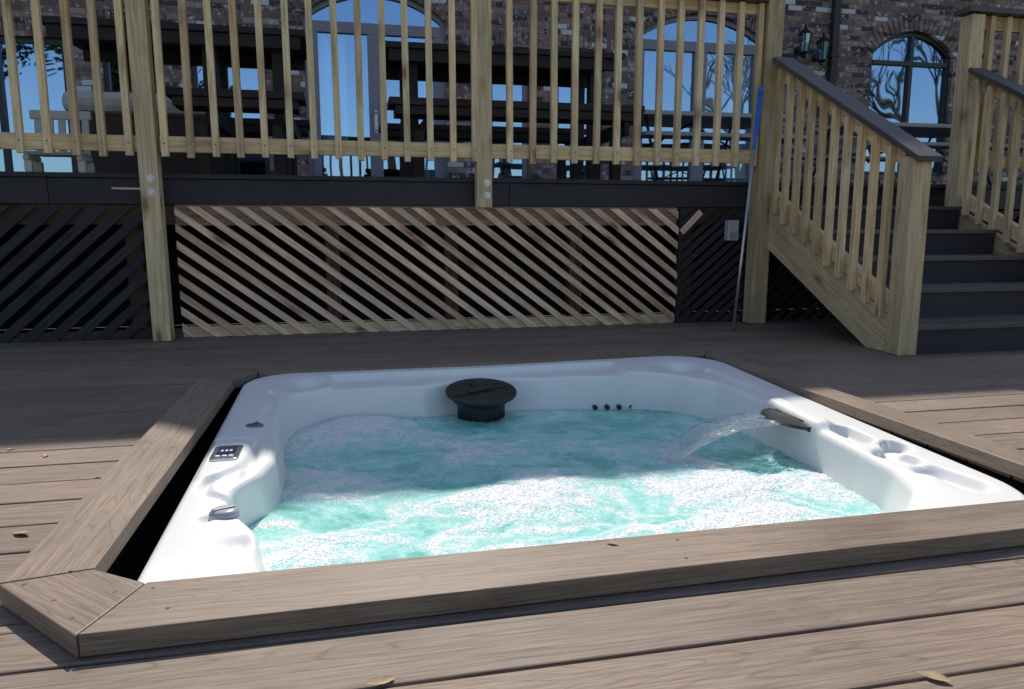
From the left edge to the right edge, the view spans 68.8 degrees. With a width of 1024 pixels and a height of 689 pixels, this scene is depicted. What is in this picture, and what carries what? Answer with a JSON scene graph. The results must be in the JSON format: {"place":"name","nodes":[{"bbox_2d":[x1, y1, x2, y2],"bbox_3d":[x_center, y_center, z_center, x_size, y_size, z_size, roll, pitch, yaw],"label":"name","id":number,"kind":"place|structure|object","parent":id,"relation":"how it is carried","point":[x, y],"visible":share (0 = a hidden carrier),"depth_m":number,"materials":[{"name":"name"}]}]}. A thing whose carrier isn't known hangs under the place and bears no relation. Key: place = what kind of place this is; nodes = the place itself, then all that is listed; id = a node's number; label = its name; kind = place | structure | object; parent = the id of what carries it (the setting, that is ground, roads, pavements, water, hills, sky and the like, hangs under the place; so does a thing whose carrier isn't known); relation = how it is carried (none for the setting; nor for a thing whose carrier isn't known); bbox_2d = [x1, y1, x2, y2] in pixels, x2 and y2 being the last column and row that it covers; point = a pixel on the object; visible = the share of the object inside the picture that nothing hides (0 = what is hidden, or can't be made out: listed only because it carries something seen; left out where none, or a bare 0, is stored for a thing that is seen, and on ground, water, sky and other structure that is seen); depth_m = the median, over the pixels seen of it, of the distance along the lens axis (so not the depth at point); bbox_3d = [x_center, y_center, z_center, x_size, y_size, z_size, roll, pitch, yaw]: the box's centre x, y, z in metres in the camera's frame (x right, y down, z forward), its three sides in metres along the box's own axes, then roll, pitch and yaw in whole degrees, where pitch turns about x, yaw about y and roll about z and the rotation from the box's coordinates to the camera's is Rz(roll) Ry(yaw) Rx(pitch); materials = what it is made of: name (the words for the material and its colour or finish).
{"place":"outdoors","nodes":[
{"label":"outdoors","id":0,"kind":"place"},
{"bbox_2d":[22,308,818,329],"bbox_3d":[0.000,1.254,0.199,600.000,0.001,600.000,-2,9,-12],"label":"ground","id":1,"kind":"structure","parent":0,"point":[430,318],"depth_m":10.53,"materials":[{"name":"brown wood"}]},
{"bbox_2d":[0,309,1023,580],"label":"deck underframe","id":2,"kind":"object","parent":1,"relation":"on","point":[132,559],"depth_m":2.28,"materials":[{"name":"wood"}]},
{"bbox_2d":[0,171,1022,341],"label":"raised deck","id":3,"kind":"structure","parent":2,"relation":"on","point":[40,191],"depth_m":5.14,"materials":[{"name":"grey wood"}]},
{"bbox_2d":[23,110,95,172],"bbox_3d":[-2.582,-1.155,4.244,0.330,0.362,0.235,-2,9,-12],"label":"lounge chair","id":4,"kind":"object","parent":3,"relation":"on","point":[32,162],"visible":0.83,"depth_m":4.29,"materials":[{"name":"white plastic"}]},
{"bbox_2d":[0,206,152,342],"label":"lattice panel","id":5,"kind":"object","parent":3,"relation":"attached to","point":[26,231],"visible":0.88,"depth_m":4.22,"materials":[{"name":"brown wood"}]},
{"bbox_2d":[62,91,204,173],"bbox_3d":[-2.910,-1.625,6.090,1.130,0.714,0.700,-2,9,-12],"label":"loveseat","id":6,"kind":"object","parent":3,"relation":"on","point":[123,162],"visible":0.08,"depth_m":5.77,"materials":[{"name":"grey wicker"}]},
{"bbox_2d":[41,15,309,174],"bbox_3d":[-2.168,-1.585,5.070,1.540,0.954,1.520,-2,9,-12],"label":"picnic table","id":7,"kind":"object","parent":3,"relation":"on","point":[209,163],"visible":0.52,"depth_m":4.77,"materials":[{"name":"brown paint"}]},
{"bbox_2d":[174,205,678,336],"bbox_3d":[-0.417,-0.476,4.690,3.121,0.770,0.040,-2,9,-12],"label":"lattice panel","id":8,"kind":"object","parent":3,"relation":"attached to","point":[244,217],"visible":1,"depth_m":4.64,"materials":[{"name":"brown wood"}]},
{"bbox_2d":[0,0,1023,185],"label":"brick house","id":9,"kind":"structure","parent":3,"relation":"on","point":[892,60],"depth_m":8.67,"materials":[{"name":"brown brick"}]},
{"bbox_2d":[0,36,75,171],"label":"window","id":10,"kind":"structure","parent":9,"relation":"in","point":[10,160],"depth_m":7.52,"materials":[{"name":"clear glass"}]},
{"bbox_2d":[103,62,156,93],"bbox_3d":[-3.878,-2.465,7.737,0.580,1.450,0.068,-2,9,-12],"label":"window","id":11,"kind":"structure","parent":9,"relation":"in","point":[110,70],"depth_m":7.65,"materials":[{"name":"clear glass"}]},
{"bbox_2d":[191,66,269,174],"bbox_3d":[-2.980,-2.467,7.938,0.740,1.390,0.068,-2,9,-12],"label":"window","id":12,"kind":"structure","parent":9,"relation":"in","point":[252,164],"depth_m":7.96,"materials":[{"name":"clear glass"}]},
{"bbox_2d":[302,0,446,177],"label":"patio door","id":13,"kind":"structure","parent":9,"relation":"in","point":[324,165],"depth_m":8.17,"materials":[{"name":"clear glass"}]},
{"bbox_2d":[492,84,527,178],"bbox_3d":[-0.051,-2.617,8.571,0.460,1.490,0.068,-2,9,-12],"label":"window","id":14,"kind":"structure","parent":9,"relation":"in","point":[517,169],"depth_m":8.63,"materials":[{"name":"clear glass"}]},
{"bbox_2d":[555,48,602,179],"bbox_3d":[0.769,-2.656,8.749,0.580,1.510,0.068,-2,9,-12],"label":"window","id":15,"kind":"structure","parent":9,"relation":"in","point":[563,93],"depth_m":8.72,"materials":[{"name":"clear glass"}]},
{"bbox_2d":[632,15,755,181],"bbox_3d":[2.248,-2.832,9.031,1.708,2.170,0.110,-2,9,-12],"label":"window","id":16,"kind":"structure","parent":9,"relation":"in","point":[685,171],"depth_m":9.01,"materials":[{"name":"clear glass"}]},
{"bbox_2d":[794,24,812,57],"bbox_3d":[3.508,-3.643,8.997,0.184,0.378,0.250,-2,9,-12],"label":"wall lantern","id":17,"kind":"object","parent":9,"relation":"attached to","point":[805,34],"depth_m":8.93,"materials":[{"name":"black metal"}]},
{"bbox_2d":[812,33,830,65],"bbox_3d":[3.752,-3.572,9.063,0.184,0.378,0.250,-2,9,-12],"label":"wall lantern","id":18,"kind":"object","parent":9,"relation":"attached to","point":[823,42],"depth_m":9.00,"materials":[{"name":"black metal"}]},
{"bbox_2d":[864,32,949,175],"bbox_3d":[5.075,-3.086,9.647,1.236,1.780,0.068,-2,9,-12],"label":"window","id":19,"kind":"structure","parent":9,"relation":"in","point":[909,76],"depth_m":9.61,"materials":[{"name":"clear glass"}]},
{"bbox_2d":[379,41,644,179],"bbox_3d":[-0.099,-1.650,5.576,1.700,0.924,1.520,-2,9,-12],"label":"picnic table","id":20,"kind":"object","parent":3,"relation":"on","point":[415,167],"visible":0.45,"depth_m":5.23,"materials":[{"name":"brown paint"}]},
{"bbox_2d":[605,110,805,180],"bbox_3d":[1.522,-1.624,6.410,1.420,0.617,1.480,-2,9,-12],"label":"folding table","id":21,"kind":"object","parent":3,"relation":"on","point":[648,118],"visible":0.2,"depth_m":6.03,"materials":[{"name":"plastic"}]},
{"bbox_2d":[675,209,748,322],"bbox_3d":[1.365,-0.531,5.070,0.523,0.764,0.018,-2,9,-12],"label":"lattice panel","id":22,"kind":"object","parent":3,"relation":"attached to","point":[709,272],"visible":0.74,"depth_m":5.06,"materials":[{"name":"brown wood"}]},
{"bbox_2d":[679,210,702,233],"bbox_3d":[1.192,-0.814,4.969,0.163,0.163,0.010,-2,9,-12],"label":"wood slat","id":23,"kind":"object","parent":22,"relation":"attached to","point":[694,218],"visible":1,"depth_m":4.96,"materials":[{"name":"brown wood"}]},
{"bbox_2d":[724,220,738,240],"bbox_3d":[1.477,-0.767,5.019,0.080,0.135,0.059,-2,9,-12],"label":"outlet box","id":24,"kind":"object","parent":22,"relation":"attached to","point":[731,232],"visible":1,"depth_m":5.00,"materials":[{"name":"grey plastic"}]},
{"bbox_2d":[781,122,1023,184],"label":"folding table","id":25,"kind":"object","parent":3,"relation":"on","point":[930,131],"visible":0.25,"depth_m":6.84,"materials":[{"name":"plastic"}]},
{"bbox_2d":[961,211,1019,282],"bbox_3d":[5.240,-0.664,5.918,4.205,0.762,0.018,-2,9,-12],"label":"lattice panel","id":26,"kind":"object","parent":3,"relation":"attached to","point":[1016,214],"visible":0.04,"depth_m":5.53,"materials":[{"name":"brown wood"}]},
{"bbox_2d":[0,313,1023,688],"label":"deck floor","id":27,"kind":"structure","parent":2,"relation":"on","point":[956,619],"depth_m":1.32,"materials":[{"name":"brown wood"}]},
{"bbox_2d":[14,531,29,533],"bbox_3d":[-1.044,0.401,1.591,0.044,0.004,0.018,-2,2,17],"label":"fallen leaf","id":28,"kind":"object","parent":27,"relation":"on","point":[22,532],"visible":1,"depth_m":1.59,"materials":[{"name":"beige plant"}]},
{"bbox_2d":[366,675,394,684],"bbox_3d":[-0.189,0.483,1.073,0.044,0.004,0.019,3,13,-33],"label":"fallen leaf","id":29,"kind":"object","parent":27,"relation":"on","point":[380,679],"visible":1,"depth_m":1.07,"materials":[{"name":"beige plant"}]},
{"bbox_2d":[0,0,784,341],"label":"deck railing","id":30,"kind":"object","parent":27,"relation":"on","point":[148,142],"visible":0.96,"depth_m":4.36,"materials":[{"name":"brown wood"}]},
{"bbox_2d":[0,350,1023,656],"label":"deck trim frame","id":31,"kind":"object","parent":27,"relation":"on","point":[60,586],"visible":0.95,"depth_m":1.39,"materials":[{"name":"brown wood"}]},
{"bbox_2d":[732,86,763,330],"bbox_3d":[1.484,-0.862,4.698,0.035,1.530,0.417,5,10,30],"label":"pool brush pole","id":32,"kind":"object","parent":27,"relation":"on","point":[758,112],"visible":1,"depth_m":4.70,"materials":[{"name":"metal"}]},
{"bbox_2d":[768,205,1023,353],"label":"staircase","id":33,"kind":"structure","parent":27,"relation":"on","point":[983,264],"depth_m":4.41,"materials":[{"name":"grey wood"}]},
{"bbox_2d":[765,251,835,319],"bbox_3d":[2.396,-0.568,5.306,1.424,0.762,0.018,-2,9,-12],"label":"lattice panel","id":34,"kind":"object","parent":33,"relation":"attached to","point":[787,294],"visible":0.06,"depth_m":5.23,"materials":[{"name":"brown wood"}]},
{"bbox_2d":[770,57,943,355],"bbox_3d":[1.869,-0.885,4.263,0.135,1.710,1.365,-2,9,-12],"label":"stair railing","id":35,"kind":"object","parent":33,"relation":"attached to","point":[898,302],"visible":1,"depth_m":4.04,"materials":[{"name":"brown wood"}]},
{"bbox_2d":[960,67,1023,252],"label":"stair railing","id":36,"kind":"object","parent":33,"relation":"attached to","point":[1006,92],"visible":0.97,"depth_m":4.91,"materials":[{"name":"brown wood"}]},
{"bbox_2d":[917,670,951,680],"bbox_3d":[0.612,0.481,1.083,0.044,0.004,0.018,5,15,34],"label":"fallen leaf","id":37,"kind":"object","parent":27,"relation":"on","point":[934,675],"visible":1,"depth_m":1.09,"materials":[{"name":"beige plant"}]},
{"bbox_2d":[944,5,1023,315],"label":"deck railing","id":38,"kind":"object","parent":27,"relation":"on","point":[976,22],"visible":0.52,"depth_m":5.17,"materials":[{"name":"brown wood"}]},
{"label":"pit floor","id":39,"kind":"structure","parent":0,"visible":0},
{"bbox_2d":[137,356,1023,583],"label":"hot tub","id":40,"kind":"object","parent":39,"relation":"on","point":[303,470],"visible":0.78,"depth_m":2.36,"materials":[{"name":"white plastic"}]}
]}

